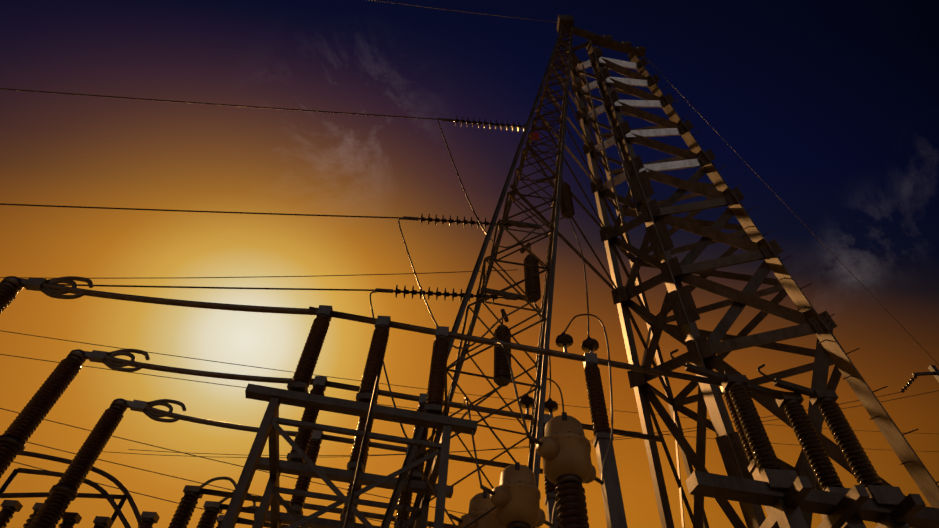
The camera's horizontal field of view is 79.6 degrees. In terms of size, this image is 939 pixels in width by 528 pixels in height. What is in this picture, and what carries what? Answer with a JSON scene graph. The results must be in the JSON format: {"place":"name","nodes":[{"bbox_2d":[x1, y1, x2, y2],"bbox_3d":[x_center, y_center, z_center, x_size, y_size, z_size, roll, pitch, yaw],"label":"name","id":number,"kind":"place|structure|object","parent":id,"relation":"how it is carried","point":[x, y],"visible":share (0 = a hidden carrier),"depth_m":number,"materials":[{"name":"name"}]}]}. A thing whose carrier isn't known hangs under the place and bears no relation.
{"place":"outdoors","nodes":[
{"label":"outdoors","id":0,"kind":"place"},
{"bbox_2d":[0,0,938,527],"label":"sky","id":1,"kind":"structure","parent":0,"point":[833,104],"materials":[{"name":"orange"}]},
{"label":"ground","id":2,"kind":"structure","parent":0,"visible":0},
{"bbox_2d":[0,451,457,527],"bbox_3d":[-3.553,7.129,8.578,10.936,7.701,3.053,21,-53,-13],"label":"switchgear","id":3,"kind":"object","parent":2,"relation":"on","point":[184,511],"visible":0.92,"depth_m":10.69,"materials":[{"name":"metal"}]},
{"bbox_2d":[0,276,780,527],"bbox_3d":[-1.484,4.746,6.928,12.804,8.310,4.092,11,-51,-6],"label":"bus and disconnectors","id":4,"kind":"object","parent":2,"relation":"on","point":[302,455],"visible":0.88,"depth_m":8.60,"materials":[{"name":"metal"}]},
{"bbox_2d":[0,330,938,527],"bbox_3d":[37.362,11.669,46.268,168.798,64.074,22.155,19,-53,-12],"label":"lines","id":5,"kind":"object","parent":2,"relation":"on","point":[934,370],"visible":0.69,"depth_m":28.42,"materials":[{"name":"metal"}]},
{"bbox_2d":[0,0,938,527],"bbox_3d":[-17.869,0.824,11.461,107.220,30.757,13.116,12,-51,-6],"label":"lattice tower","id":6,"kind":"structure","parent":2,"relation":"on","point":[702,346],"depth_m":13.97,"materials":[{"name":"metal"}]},
{"bbox_2d":[462,216,612,524],"bbox_3d":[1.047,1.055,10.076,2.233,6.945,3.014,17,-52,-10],"label":"droppers and clamps","id":7,"kind":"object","parent":6,"relation":"attached to","point":[564,341],"visible":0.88,"depth_m":9.36,"materials":[{"name":"metal"}]},
{"bbox_2d":[449,412,603,527],"bbox_3d":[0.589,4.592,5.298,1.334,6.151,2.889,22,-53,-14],"label":"current transformers","id":8,"kind":"object","parent":2,"relation":"on","point":[563,447],"visible":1,"depth_m":6.74,"materials":[{"name":"metal"}]},
{"bbox_2d":[669,349,938,527],"bbox_3d":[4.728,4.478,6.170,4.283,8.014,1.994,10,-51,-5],"label":"switchgear","id":9,"kind":"object","parent":2,"relation":"on","point":[788,496],"visible":1,"depth_m":7.29,"materials":[{"name":"metal"}]}
]}

